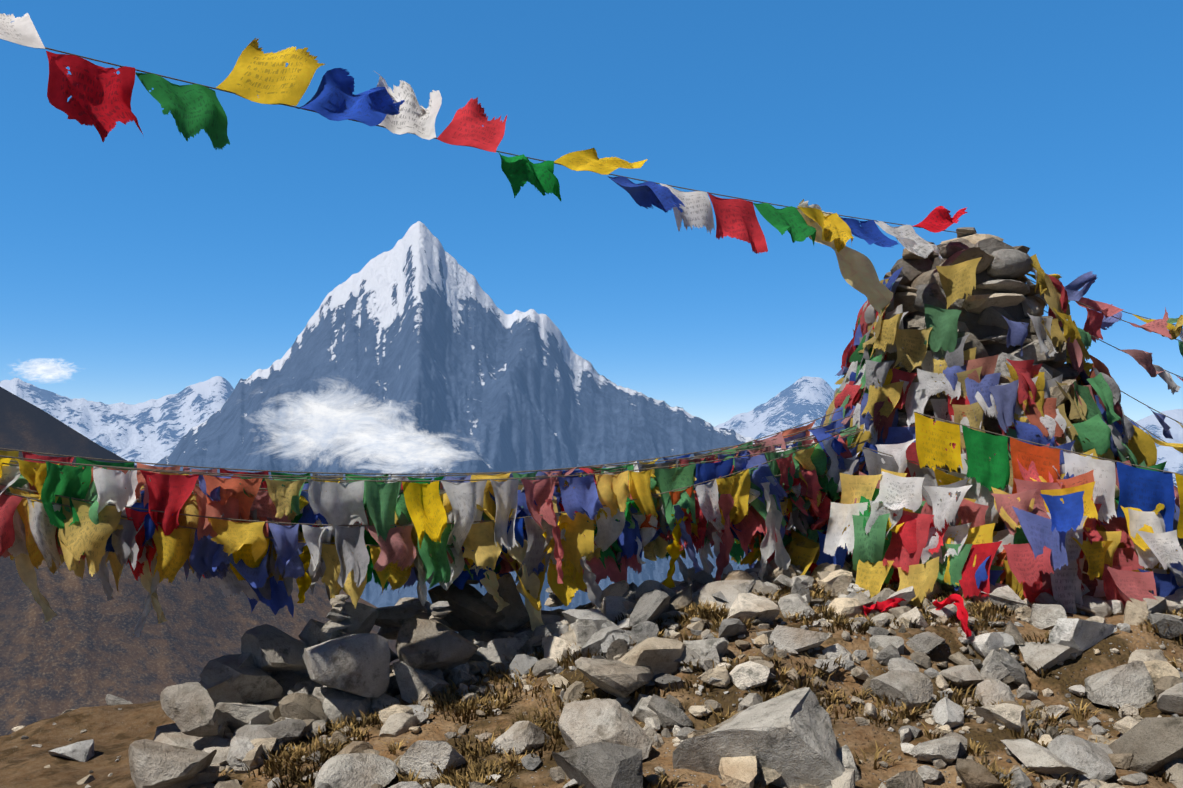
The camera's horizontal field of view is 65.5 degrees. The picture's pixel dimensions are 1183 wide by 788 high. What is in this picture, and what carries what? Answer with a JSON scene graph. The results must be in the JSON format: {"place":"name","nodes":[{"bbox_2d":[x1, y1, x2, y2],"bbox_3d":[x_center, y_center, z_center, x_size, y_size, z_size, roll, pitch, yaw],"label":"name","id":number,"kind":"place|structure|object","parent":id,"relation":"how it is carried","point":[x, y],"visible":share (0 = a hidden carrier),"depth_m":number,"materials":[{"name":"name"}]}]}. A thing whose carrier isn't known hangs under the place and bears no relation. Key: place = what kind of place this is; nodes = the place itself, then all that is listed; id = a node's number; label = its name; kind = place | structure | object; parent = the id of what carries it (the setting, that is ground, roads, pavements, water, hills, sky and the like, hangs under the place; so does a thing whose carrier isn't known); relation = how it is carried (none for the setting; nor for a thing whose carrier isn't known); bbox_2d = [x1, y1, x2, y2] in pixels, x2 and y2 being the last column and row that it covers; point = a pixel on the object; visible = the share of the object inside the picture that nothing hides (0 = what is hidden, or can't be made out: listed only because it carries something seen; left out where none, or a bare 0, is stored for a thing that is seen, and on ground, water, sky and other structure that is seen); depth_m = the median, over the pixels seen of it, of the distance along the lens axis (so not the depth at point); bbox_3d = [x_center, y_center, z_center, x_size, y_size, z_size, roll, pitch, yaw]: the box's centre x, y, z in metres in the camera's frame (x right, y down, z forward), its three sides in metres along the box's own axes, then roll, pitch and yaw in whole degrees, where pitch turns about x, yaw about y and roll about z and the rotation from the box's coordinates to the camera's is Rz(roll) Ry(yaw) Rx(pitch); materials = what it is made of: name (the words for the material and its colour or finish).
{"place":"outdoors","nodes":[
{"label":"outdoors","id":0,"kind":"place"},
{"bbox_2d":[19,359,73,380],"bbox_3d":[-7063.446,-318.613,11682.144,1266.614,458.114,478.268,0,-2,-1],"label":"cloud","id":1,"kind":"structure","parent":0,"point":[49,369],"depth_m":11516.43,"materials":[{"name":"white"}]},
{"bbox_2d":[0,376,233,465],"bbox_3d":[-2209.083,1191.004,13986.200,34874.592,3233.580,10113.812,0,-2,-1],"label":"snowy mountain range","id":2,"kind":"structure","parent":0,"point":[153,431],"depth_m":15820.85,"materials":[{"name":"white snow"}]},
{"bbox_2d":[0,387,399,735],"bbox_3d":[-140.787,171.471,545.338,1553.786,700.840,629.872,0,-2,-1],"label":"hillside","id":3,"kind":"structure","parent":0,"point":[84,647],"depth_m":541.18,"materials":[{"name":"brown soil"}]},
{"bbox_2d":[265,391,452,475],"bbox_3d":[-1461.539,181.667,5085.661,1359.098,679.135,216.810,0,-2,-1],"label":"cloud","id":4,"kind":"structure","parent":0,"point":[321,422],"depth_m":5007.23,"materials":[{"name":"white"}]},
{"bbox_2d":[316,416,464,473],"bbox_3d":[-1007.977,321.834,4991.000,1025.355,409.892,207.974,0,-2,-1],"label":"cloud","id":5,"kind":"structure","parent":0,"point":[401,449],"depth_m":4918.36,"materials":[{"name":"white"}]},
{"bbox_2d":[0,579,1182,787],"bbox_3d":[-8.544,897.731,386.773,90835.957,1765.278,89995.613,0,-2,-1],"label":"ground","id":6,"kind":"structure","parent":0,"point":[113,732],"depth_m":4.92,"materials":[{"name":"brown soil"}]},
{"bbox_2d":[128,597,450,787],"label":"boulders","id":7,"kind":"object","parent":6,"relation":"on","point":[169,755],"depth_m":5.21,"materials":[{"name":"stone"}]},
{"bbox_2d":[154,221,756,632],"bbox_3d":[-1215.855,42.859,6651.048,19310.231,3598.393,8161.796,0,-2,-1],"label":"mountain","id":8,"kind":"structure","parent":6,"relation":"on","point":[420,326],"depth_m":7801.27,"materials":[{"name":"grey stone"}]},
{"bbox_2d":[14,199,1166,637],"bbox_3d":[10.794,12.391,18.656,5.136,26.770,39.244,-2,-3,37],"label":"khata scarves","id":9,"kind":"object","parent":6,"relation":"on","point":[858,271],"visible":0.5,"depth_m":5.91,"materials":[{"name":"fabric"}]},
{"bbox_2d":[11,557,1182,787],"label":"rubble rocks","id":10,"kind":"object","parent":6,"relation":"on","point":[621,667],"visible":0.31,"depth_m":4.86,"materials":[{"name":"stone"}]},
{"bbox_2d":[260,569,564,705],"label":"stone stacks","id":11,"kind":"object","parent":10,"relation":"on","point":[357,664],"visible":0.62,"depth_m":5.31,"materials":[{"name":"stone"}]},
{"bbox_2d":[215,580,1182,787],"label":"boulders","id":12,"kind":"object","parent":10,"relation":"on","point":[790,737],"visible":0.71,"depth_m":4.26,"materials":[{"name":"stone"}]},
{"bbox_2d":[211,578,1182,787],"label":"dry grass tufts","id":13,"kind":"object","parent":6,"relation":"on","point":[442,704],"visible":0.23,"depth_m":4.74,"materials":[{"name":"brown plant"}]},
{"bbox_2d":[854,227,1079,581],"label":"cairn stacked stones","id":14,"kind":"object","parent":6,"relation":"on","point":[1003,288],"visible":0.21,"depth_m":7.06,"materials":[{"name":"stone"}]},
{"bbox_2d":[0,47,1182,546],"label":"flag ropes","id":15,"kind":"object","parent":14,"relation":"attached to","point":[706,455],"visible":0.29,"depth_m":5.80,"materials":[{"name":"fabric"}]},
{"bbox_2d":[0,420,865,616],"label":"prayer flag bundle","id":16,"kind":"object","parent":15,"relation":"hanging from","point":[250,561],"visible":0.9,"depth_m":5.52,"materials":[{"name":"fabric"}]},
{"bbox_2d":[0,13,967,259],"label":"prayer flags","id":17,"kind":"object","parent":15,"relation":"hanging from","point":[100,99],"visible":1,"depth_m":4.92,"materials":[{"name":"fabric"}]},
{"bbox_2d":[862,413,1182,537],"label":"prayer flags","id":18,"kind":"object","parent":15,"relation":"hanging from","point":[1145,490],"visible":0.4,"depth_m":6.04,"materials":[{"name":"fabric"}]},
{"bbox_2d":[1026,271,1182,507],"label":"prayer flags","id":19,"kind":"object","parent":15,"relation":"hanging from","point":[1097,321],"visible":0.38,"depth_m":7.71,"materials":[{"name":"fabric"}]},
{"bbox_2d":[729,254,1182,614],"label":"prayer flags","id":20,"kind":"object","parent":14,"relation":"on","point":[1055,540],"visible":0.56,"depth_m":6.32,"materials":[{"name":"fabric"}]},
{"bbox_2d":[0,0,1182,426],"label":"sky","id":21,"kind":"structure","parent":0,"point":[155,263],"materials":[{"name":"blue"}]},
{"bbox_2d":[715,376,1182,498],"bbox_3d":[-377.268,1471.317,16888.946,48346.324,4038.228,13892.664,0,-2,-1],"label":"snowy mountain","id":22,"kind":"structure","parent":0,"point":[803,400],"depth_m":19280.63,"materials":[{"name":"white snow"}]}
]}

